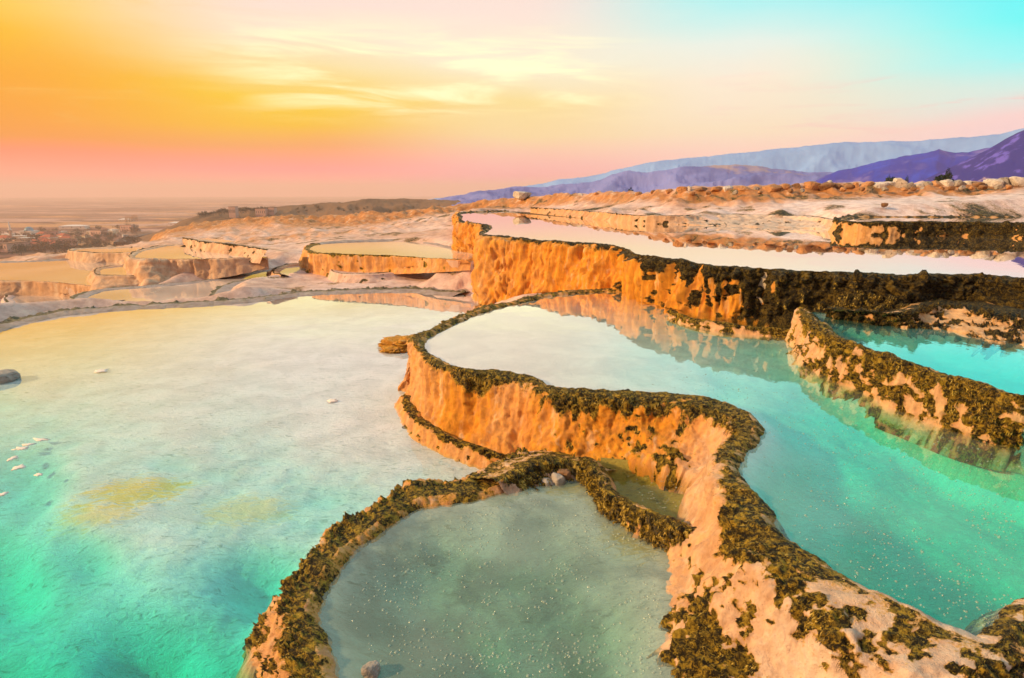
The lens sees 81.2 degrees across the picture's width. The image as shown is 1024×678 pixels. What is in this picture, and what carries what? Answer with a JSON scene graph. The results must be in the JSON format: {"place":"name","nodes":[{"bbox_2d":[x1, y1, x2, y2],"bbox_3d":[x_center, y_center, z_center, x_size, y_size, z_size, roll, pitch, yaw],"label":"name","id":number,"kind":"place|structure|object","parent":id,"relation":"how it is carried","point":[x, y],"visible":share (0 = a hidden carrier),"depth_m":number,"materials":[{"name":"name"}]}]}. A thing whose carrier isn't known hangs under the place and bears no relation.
{"place":"outdoors","nodes":[
{"label":"outdoors","id":0,"kind":"place"},
{"bbox_2d":[0,260,122,286],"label":"pool water","id":1,"kind":"structure","parent":0,"point":[71,271],"depth_m":21.62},
{"bbox_2d":[75,247,140,252],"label":"pool water","id":2,"kind":"structure","parent":0,"point":[106,250],"depth_m":25.80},
{"bbox_2d":[100,266,132,274],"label":"pool water","id":3,"kind":"structure","parent":0,"point":[120,270],"depth_m":19.26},
{"bbox_2d":[113,233,151,244],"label":"road","id":4,"kind":"structure","parent":0,"point":[140,235],"depth_m":778.97,"materials":[{"name":"asphalt"}]},
{"bbox_2d":[104,271,267,300],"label":"pool water","id":5,"kind":"structure","parent":0,"point":[193,290],"depth_m":16.59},
{"bbox_2d":[135,245,268,270],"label":"pool water","id":6,"kind":"structure","parent":0,"point":[174,252],"depth_m":20.27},
{"bbox_2d":[203,239,232,243],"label":"pool water","id":7,"kind":"structure","parent":0,"point":[224,241],"depth_m":25.26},
{"bbox_2d":[0,196,448,258],"bbox_3d":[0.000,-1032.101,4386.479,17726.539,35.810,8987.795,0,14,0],"label":"valley ground","id":8,"kind":"structure","parent":0,"point":[155,214],"depth_m":2120.99,"materials":[{"name":"soil"}]},
{"bbox_2d":[0,235,11,239],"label":"house","id":9,"kind":"structure","parent":8,"relation":"on","point":[2,236],"depth_m":708.01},
{"bbox_2d":[0,242,17,251],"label":"house","id":10,"kind":"structure","parent":8,"relation":"on","point":[7,246],"depth_m":600.11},
{"bbox_2d":[8,222,11,235],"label":"minaret","id":11,"kind":"object","parent":8,"relation":"on","point":[9,230],"visible":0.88,"depth_m":716.48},
{"bbox_2d":[7,246,28,255],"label":"broadleaf tree","id":12,"kind":"object","parent":8,"relation":"on","point":[18,250],"visible":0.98,"depth_m":559.91,"materials":[{"name":"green plant"}]},
{"bbox_2d":[12,243,24,253],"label":"broadleaf tree","id":13,"kind":"object","parent":8,"relation":"on","point":[19,246],"visible":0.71,"depth_m":586.82,"materials":[{"name":"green plant"}]},
{"bbox_2d":[8,241,30,249],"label":"house","id":14,"kind":"structure","parent":8,"relation":"on","point":[24,242],"depth_m":622.63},
{"bbox_2d":[12,235,26,238],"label":"house","id":15,"kind":"structure","parent":8,"relation":"on","point":[16,236],"depth_m":739.16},
{"bbox_2d":[12,239,31,241],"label":"house","id":16,"kind":"structure","parent":8,"relation":"on","point":[22,240],"depth_m":662.85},
{"bbox_2d":[19,227,38,234],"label":"mosque","id":17,"kind":"structure","parent":8,"relation":"on","point":[31,230],"depth_m":833.03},
{"bbox_2d":[29,245,43,252],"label":"broadleaf tree","id":18,"kind":"object","parent":8,"relation":"on","point":[33,249],"visible":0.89,"depth_m":575.68,"materials":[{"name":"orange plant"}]},
{"bbox_2d":[33,240,49,248],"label":"broadleaf tree","id":19,"kind":"object","parent":8,"relation":"on","point":[42,244],"visible":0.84,"depth_m":606.82,"materials":[{"name":"orange plant"}]},
{"bbox_2d":[35,245,52,252],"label":"broadleaf tree","id":20,"kind":"object","parent":8,"relation":"on","point":[43,247],"visible":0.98,"depth_m":577.21,"materials":[{"name":"orange plant"}]},
{"bbox_2d":[39,239,54,242],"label":"house","id":21,"kind":"structure","parent":8,"relation":"on","point":[49,240],"depth_m":655.00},
{"bbox_2d":[39,234,57,238],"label":"house","id":22,"kind":"structure","parent":8,"relation":"on","point":[48,236],"depth_m":716.20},
{"bbox_2d":[42,230,60,234],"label":"house","id":23,"kind":"structure","parent":8,"relation":"on","point":[56,232],"depth_m":801.53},
{"bbox_2d":[50,243,62,252],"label":"broadleaf tree","id":24,"kind":"object","parent":8,"relation":"on","point":[58,246],"visible":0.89,"depth_m":589.04,"materials":[{"name":"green plant"}]},
{"bbox_2d":[56,233,70,236],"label":"house","id":25,"kind":"structure","parent":8,"relation":"on","point":[61,234],"depth_m":751.90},
{"bbox_2d":[59,238,77,245],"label":"house","id":26,"kind":"structure","parent":8,"relation":"on","point":[71,239],"depth_m":677.02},
{"bbox_2d":[58,225,89,228],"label":"shed","id":27,"kind":"structure","parent":8,"relation":"on","point":[74,227],"depth_m":973.26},
{"bbox_2d":[90,230,107,235],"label":"house","id":28,"kind":"structure","parent":8,"relation":"on","point":[96,231],"depth_m":815.60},
{"bbox_2d":[116,239,130,245],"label":"broadleaf tree","id":29,"kind":"object","parent":8,"relation":"on","point":[120,244],"visible":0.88,"depth_m":639.23,"materials":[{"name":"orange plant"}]},
{"bbox_2d":[118,218,133,221],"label":"shed","id":30,"kind":"structure","parent":8,"relation":"on","point":[121,220],"depth_m":1230.26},
{"bbox_2d":[120,225,136,230],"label":"house","id":31,"kind":"structure","parent":8,"relation":"on","point":[124,226],"depth_m":935.02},
{"bbox_2d":[119,235,137,244],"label":"broadleaf tree","id":32,"kind":"object","parent":8,"relation":"on","point":[127,238],"visible":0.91,"depth_m":691.53,"materials":[{"name":"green plant"}]},
{"bbox_2d":[0,322,478,677],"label":"pool floor","id":33,"kind":"structure","parent":0,"point":[176,509],"depth_m":5.66,"materials":[{"name":"liquid"}]},
{"bbox_2d":[0,369,20,383],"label":"rock","id":34,"kind":"object","parent":33,"relation":"on","point":[8,375],"visible":1,"depth_m":8.47,"materials":[{"name":"grey stone"}]},
{"bbox_2d":[236,447,530,677],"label":"travertine terrace","id":35,"kind":"structure","parent":33,"relation":"on","point":[288,637],"depth_m":3.70,"materials":[{"name":"stone"}]},
{"bbox_2d":[0,293,479,363],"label":"pool water","id":36,"kind":"structure","parent":0,"point":[66,335],"depth_m":12.38,"materials":[{"name":"liquid"}]},
{"bbox_2d":[11,464,25,470],"bbox_3d":[-4.811,1.248,5.811,0.119,0.012,0.117,11,18,39],"label":"foam fleck","id":37,"kind":"object","parent":36,"relation":"on","point":[21,466],"visible":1,"depth_m":5.80},
{"bbox_2d":[11,446,28,449],"bbox_3d":[-5.128,1.141,6.247,0.158,0.012,0.088,0,14,0],"label":"foam fleck","id":38,"kind":"object","parent":36,"relation":"on","point":[21,448],"visible":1,"depth_m":6.23},
{"bbox_2d":[33,438,50,440],"bbox_3d":[-5.108,1.087,6.467,0.223,0.012,0.083,0,14,0],"label":"foam fleck","id":39,"kind":"object","parent":36,"relation":"on","point":[40,439],"visible":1,"depth_m":6.46},
{"bbox_2d":[95,369,107,372],"bbox_3d":[-6.163,0.475,8.958,0.194,0.012,0.168,-5,15,-18],"label":"foam fleck","id":40,"kind":"object","parent":36,"relation":"on","point":[101,370],"visible":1,"depth_m":8.95},
{"bbox_2d":[280,266,300,275],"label":"pool water","id":41,"kind":"structure","parent":0,"point":[288,270],"depth_m":19.66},
{"bbox_2d":[130,198,460,243],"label":"hill","id":42,"kind":"structure","parent":0,"point":[379,205],"depth_m":698.34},
{"bbox_2d":[228,206,238,217],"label":"apartment block","id":43,"kind":"structure","parent":42,"relation":"on","point":[233,211],"depth_m":637.84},
{"bbox_2d":[255,208,267,216],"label":"apartment block","id":44,"kind":"structure","parent":42,"relation":"on","point":[260,212],"depth_m":650.25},
{"bbox_2d":[268,207,276,214],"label":"apartment block","id":45,"kind":"structure","parent":42,"relation":"on","point":[272,210],"depth_m":656.83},
{"bbox_2d":[309,242,472,260],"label":"pool water","id":46,"kind":"structure","parent":0,"point":[415,249],"depth_m":20.10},
{"bbox_2d":[319,482,673,677],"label":"pool floor","id":47,"kind":"structure","parent":0,"point":[565,580],"depth_m":3.80,"materials":[{"name":"liquid"}]},
{"bbox_2d":[361,660,380,677],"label":"rock","id":48,"kind":"object","parent":47,"relation":"on","point":[370,669],"visible":1,"depth_m":2.97,"materials":[{"name":"grey stone"}]},
{"bbox_2d":[466,450,612,496],"bbox_3d":[0.262,1.207,5.108,0.857,0.387,1.058,13,19,43],"label":"mossy ledge","id":49,"kind":"object","parent":47,"relation":"on","point":[516,476],"visible":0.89,"depth_m":5.01,"materials":[{"name":"stone"}]},
{"bbox_2d":[557,469,570,479],"bbox_3d":[0.439,1.142,5.047,0.119,0.083,0.100,0,14,0],"label":"rock","id":50,"kind":"object","parent":49,"relation":"on","point":[566,473],"visible":0.77,"depth_m":5.01,"materials":[{"name":"brown stone"}]},
{"bbox_2d":[541,477,553,487],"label":"rock","id":51,"kind":"object","parent":47,"relation":"on","point":[546,482],"visible":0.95,"depth_m":4.94,"materials":[{"name":"grey stone"}]},
{"bbox_2d":[551,473,565,486],"bbox_3d":[0.379,1.168,4.993,0.103,0.102,0.153,-6,15,-24],"label":"rock","id":52,"kind":"object","parent":47,"relation":"on","point":[558,479],"visible":0.98,"depth_m":4.93,"materials":[{"name":"grey stone"}]},
{"bbox_2d":[577,456,696,552],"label":"travertine terrace","id":53,"kind":"structure","parent":47,"relation":"on","point":[654,529],"depth_m":4.30,"materials":[{"name":"stone"}]},
{"bbox_2d":[0,181,1023,321],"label":"travertine ground","id":54,"kind":"structure","parent":0,"point":[295,234],"depth_m":24.64,"materials":[{"name":"stone"}]},
{"bbox_2d":[1,295,56,302],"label":"travertine terrace","id":55,"kind":"structure","parent":54,"relation":"on","point":[6,298],"depth_m":19.12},
{"bbox_2d":[0,258,68,262],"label":"travertine terrace","id":56,"kind":"structure","parent":54,"relation":"on","point":[36,260],"depth_m":24.57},
{"bbox_2d":[0,280,90,299],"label":"travertine terrace","id":57,"kind":"structure","parent":54,"relation":"on","point":[25,288],"depth_m":18.73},
{"bbox_2d":[65,245,131,263],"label":"travertine terrace","id":58,"kind":"structure","parent":54,"relation":"on","point":[93,257],"depth_m":24.19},
{"bbox_2d":[87,264,138,290],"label":"travertine terrace","id":59,"kind":"structure","parent":54,"relation":"on","point":[96,279],"depth_m":17.97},
{"bbox_2d":[69,268,272,300],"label":"travertine terrace","id":60,"kind":"structure","parent":54,"relation":"on","point":[99,293],"depth_m":16.77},
{"bbox_2d":[123,244,267,285],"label":"travertine terrace","id":61,"kind":"structure","parent":54,"relation":"on","point":[147,271],"depth_m":18.69,"materials":[{"name":"stone"}]},
{"bbox_2d":[208,278,250,295],"bbox_3d":[-7.654,-1.416,17.179,1.747,0.370,3.711,0,14,0],"label":"rock","id":62,"kind":"object","parent":54,"relation":"on","point":[226,287],"visible":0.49,"depth_m":16.62,"materials":[{"name":"grey stone"}]},
{"bbox_2d":[0,285,469,331],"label":"travertine terrace","id":63,"kind":"structure","parent":54,"relation":"on","point":[10,322],"depth_m":14.31,"materials":[{"name":"stone"}]},
{"bbox_2d":[182,237,291,263],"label":"travertine terrace","id":64,"kind":"structure","parent":54,"relation":"on","point":[255,254],"depth_m":20.47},
{"bbox_2d":[266,263,298,276],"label":"travertine terrace","id":65,"kind":"structure","parent":54,"relation":"on","point":[276,270],"depth_m":19.71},
{"bbox_2d":[328,269,426,283],"bbox_3d":[-3.514,-1.964,18.631,4.525,0.442,2.675,-3,14,-12],"label":"mossy ledge","id":66,"kind":"object","parent":54,"relation":"on","point":[352,277],"visible":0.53,"depth_m":17.71,"materials":[{"name":"white stone"}]},
{"bbox_2d":[310,239,451,249],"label":"travertine terrace","id":67,"kind":"structure","parent":54,"relation":"on","point":[377,240],"depth_m":23.23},
{"bbox_2d":[298,243,470,276],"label":"travertine terrace","id":68,"kind":"structure","parent":54,"relation":"on","point":[315,262],"depth_m":18.15,"materials":[{"name":"stone"}]},
{"bbox_2d":[513,191,531,199],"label":"boulder","id":69,"kind":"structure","parent":54,"relation":"on","point":[520,195],"depth_m":42.48,"materials":[{"name":"stone"}]},
{"bbox_2d":[530,207,832,229],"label":"travertine terrace","id":70,"kind":"structure","parent":54,"relation":"on","point":[799,221],"depth_m":21.20,"materials":[{"name":"stone"}]},
{"bbox_2d":[676,186,686,192],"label":"boulder","id":71,"kind":"object","parent":54,"relation":"on","point":[680,189],"visible":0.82,"depth_m":26.85,"materials":[{"name":"orange stone"}]},
{"bbox_2d":[694,187,706,190],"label":"boulder","id":72,"kind":"object","parent":54,"relation":"on","point":[701,189],"visible":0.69,"depth_m":26.52,"materials":[{"name":"brown stone"}]},
{"bbox_2d":[378,288,1023,677],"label":"travertine terrace","id":73,"kind":"structure","parent":54,"relation":"on","point":[752,590],"depth_m":3.51,"materials":[{"name":"stone"}]},
{"bbox_2d":[710,186,721,191],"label":"boulder","id":74,"kind":"object","parent":54,"relation":"on","point":[716,189],"visible":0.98,"depth_m":26.30,"materials":[{"name":"orange stone"}]},
{"bbox_2d":[723,185,732,191],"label":"boulder","id":75,"kind":"object","parent":54,"relation":"on","point":[727,188],"visible":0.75,"depth_m":26.10,"materials":[{"name":"stone"}]},
{"bbox_2d":[451,210,1023,328],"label":"travertine terrace","id":76,"kind":"structure","parent":54,"relation":"on","point":[506,267],"depth_m":9.24,"materials":[{"name":"stone"}]},
{"bbox_2d":[738,186,751,190],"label":"boulder","id":77,"kind":"object","parent":54,"relation":"on","point":[742,188],"visible":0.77,"depth_m":25.83,"materials":[{"name":"orange stone"}]},
{"bbox_2d":[762,184,781,191],"bbox_3d":[11.223,-6.529,25.859,0.791,0.357,0.712,-9,17,-14],"label":"boulder","id":78,"kind":"object","parent":54,"relation":"on","point":[771,188],"visible":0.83,"depth_m":25.62,"materials":[{"name":"orange stone"}]},
{"bbox_2d":[781,183,789,189],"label":"boulder","id":79,"kind":"object","parent":54,"relation":"on","point":[785,186],"visible":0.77,"depth_m":25.66,"materials":[{"name":"orange stone"}]},
{"bbox_2d":[790,183,800,188],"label":"boulder","id":80,"kind":"object","parent":54,"relation":"on","point":[795,185],"visible":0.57,"depth_m":25.72,"materials":[{"name":"brown stone"}]},
{"bbox_2d":[804,181,820,189],"bbox_3d":[12.932,-6.598,25.811,0.672,0.433,0.600,-2,17,-15],"label":"boulder","id":81,"kind":"object","parent":54,"relation":"on","point":[812,185],"visible":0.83,"depth_m":25.55,"materials":[{"name":"orange stone"}]},
{"bbox_2d":[818,182,834,190],"bbox_3d":[13.458,-6.571,25.714,0.764,0.369,0.705,-7,22,2],"label":"boulder","id":82,"kind":"object","parent":54,"relation":"on","point":[824,186],"visible":0.83,"depth_m":25.43,"materials":[{"name":"brown stone"}]},
{"bbox_2d":[834,183,841,188],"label":"boulder","id":83,"kind":"object","parent":54,"relation":"on","point":[837,186],"visible":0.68,"depth_m":25.51,"materials":[{"name":"brown stone"}]},
{"bbox_2d":[843,183,853,188],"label":"boulder","id":84,"kind":"object","parent":54,"relation":"on","point":[848,185],"visible":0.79,"depth_m":25.40,"materials":[{"name":"brown stone"}]},
{"bbox_2d":[860,181,874,186],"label":"boulder","id":85,"kind":"object","parent":54,"relation":"on","point":[868,183],"visible":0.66,"depth_m":25.21,"materials":[{"name":"orange stone"}]},
{"bbox_2d":[873,182,888,187],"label":"boulder","id":86,"kind":"object","parent":54,"relation":"on","point":[880,184],"visible":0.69,"depth_m":24.99,"materials":[{"name":"stone"}]},
{"bbox_2d":[893,178,907,187],"bbox_3d":[16.300,-6.502,25.093,0.586,0.540,0.482,19,16,40],"label":"boulder","id":87,"kind":"object","parent":54,"relation":"on","point":[900,182],"visible":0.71,"depth_m":24.95,"materials":[{"name":"stone"}]},
{"bbox_2d":[905,182,915,188],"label":"boulder","id":88,"kind":"object","parent":54,"relation":"on","point":[909,185],"visible":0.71,"depth_m":24.85,"materials":[{"name":"grey stone"}]},
{"bbox_2d":[915,183,923,187],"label":"boulder","id":89,"kind":"object","parent":54,"relation":"on","point":[918,185],"visible":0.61,"depth_m":24.80,"materials":[{"name":"stone"}]},
{"bbox_2d":[828,214,1023,238],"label":"travertine terrace","id":90,"kind":"structure","parent":54,"relation":"on","point":[1004,229],"depth_m":15.55,"materials":[{"name":"stone"}]},
{"bbox_2d":[922,181,932,186],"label":"boulder","id":91,"kind":"object","parent":54,"relation":"on","point":[925,183],"visible":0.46,"depth_m":24.76,"materials":[{"name":"grey stone"}]},
{"bbox_2d":[931,180,943,186],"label":"boulder","id":92,"kind":"object","parent":54,"relation":"on","point":[936,183],"visible":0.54,"depth_m":24.66,"materials":[{"name":"orange stone"}]},
{"bbox_2d":[934,173,954,180],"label":"evergreen bush","id":93,"kind":"object","parent":54,"relation":"on","point":[941,177],"visible":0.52,"depth_m":47.10,"materials":[{"name":"green plant"}]},
{"bbox_2d":[939,179,953,186],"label":"boulder","id":94,"kind":"object","parent":54,"relation":"on","point":[948,182],"visible":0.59,"depth_m":24.56,"materials":[{"name":"stone"}]},
{"bbox_2d":[953,180,965,186],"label":"boulder","id":95,"kind":"object","parent":54,"relation":"on","point":[958,183],"visible":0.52,"depth_m":24.48,"materials":[{"name":"grey stone"}]},
{"bbox_2d":[971,181,985,186],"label":"boulder","id":96,"kind":"object","parent":54,"relation":"on","point":[976,184],"visible":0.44,"depth_m":24.38,"materials":[{"name":"brown stone"}]},
{"bbox_2d":[978,185,987,189],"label":"boulder","id":97,"kind":"object","parent":54,"relation":"on","point":[982,187],"visible":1,"depth_m":23.89,"materials":[{"name":"brown stone"}]},
{"bbox_2d":[983,179,1003,187],"bbox_3d":[19.698,-6.386,24.540,0.693,0.394,0.658,5,20,15],"label":"boulder","id":98,"kind":"object","parent":54,"relation":"on","point":[992,183],"visible":0.66,"depth_m":24.30,"materials":[{"name":"stone"}]},
{"bbox_2d":[994,185,1002,189],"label":"boulder","id":99,"kind":"object","parent":54,"relation":"on","point":[997,187],"visible":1,"depth_m":23.80,"materials":[{"name":"grey stone"}]},
{"bbox_2d":[999,177,1009,185],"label":"boulder","id":100,"kind":"object","parent":54,"relation":"on","point":[1005,180],"visible":0.39,"depth_m":24.37,"materials":[{"name":"grey stone"}]},
{"bbox_2d":[1009,176,1023,187],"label":"boulder","id":101,"kind":"object","parent":54,"relation":"on","point":[1016,181],"visible":0.65,"depth_m":24.17,"materials":[{"name":"stone"}]},
{"bbox_2d":[0,0,1023,197],"label":"sky","id":102,"kind":"structure","parent":0,"point":[99,98],"materials":[{"name":"orange"}]},
{"bbox_2d":[436,292,794,351],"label":"pool water","id":103,"kind":"structure","parent":0,"point":[613,314],"depth_m":8.77,"materials":[{"name":"liquid"}]},
{"bbox_2d":[437,164,833,205],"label":"hill","id":104,"kind":"structure","parent":0,"point":[711,176],"depth_m":736.46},
{"bbox_2d":[597,458,683,521],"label":"pool floor","id":105,"kind":"structure","parent":0,"point":[644,490],"depth_m":4.91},
{"bbox_2d":[425,333,1023,629],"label":"pool floor","id":106,"kind":"structure","parent":0,"point":[846,488],"depth_m":4.75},
{"bbox_2d":[667,309,789,337],"bbox_3d":[2.941,-0.129,8.534,0.716,0.349,2.028,-13,19,-42],"label":"mossy ledge","id":107,"kind":"object","parent":106,"relation":"on","point":[676,316],"visible":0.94,"depth_m":8.23,"materials":[{"name":"stone"}]},
{"bbox_2d":[785,307,1023,474],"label":"travertine terrace","id":108,"kind":"structure","parent":106,"relation":"on","point":[972,422],"depth_m":5.11,"materials":[{"name":"stone"}]},
{"bbox_2d":[428,128,1023,199],"bbox_3d":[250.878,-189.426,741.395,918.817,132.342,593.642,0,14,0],"label":"mountains","id":109,"kind":"structure","parent":0,"point":[832,157],"depth_m":738.57,"materials":[{"name":"stone"}]},
{"bbox_2d":[460,211,1023,304],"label":"pool water","id":110,"kind":"structure","parent":0,"point":[801,249],"depth_m":12.71,"materials":[{"name":"water"}]},
{"bbox_2d":[816,148,988,182],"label":"hill","id":111,"kind":"structure","parent":0,"point":[915,168],"depth_m":564.12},
{"bbox_2d":[812,312,1023,373],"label":"pool water","id":112,"kind":"structure","parent":0,"point":[936,342],"depth_m":6.18,"materials":[{"name":"liquid"}]},
{"bbox_2d":[847,217,1023,222],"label":"pool water","id":113,"kind":"structure","parent":0,"point":[974,219],"depth_m":17.63,"materials":[{"name":"liquid"}]},
{"bbox_2d":[871,345,1023,394],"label":"pool floor","id":114,"kind":"structure","parent":0,"point":[1008,380],"depth_m":6.12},
{"bbox_2d":[825,298,1023,345],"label":"travertine terrace","id":115,"kind":"structure","parent":114,"relation":"on","point":[983,320],"depth_m":6.98,"materials":[{"name":"stone"}]},
{"bbox_2d":[923,130,1023,181],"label":"hill","id":116,"kind":"structure","parent":0,"point":[1004,158],"depth_m":438.58,"materials":[{"name":"stone"}]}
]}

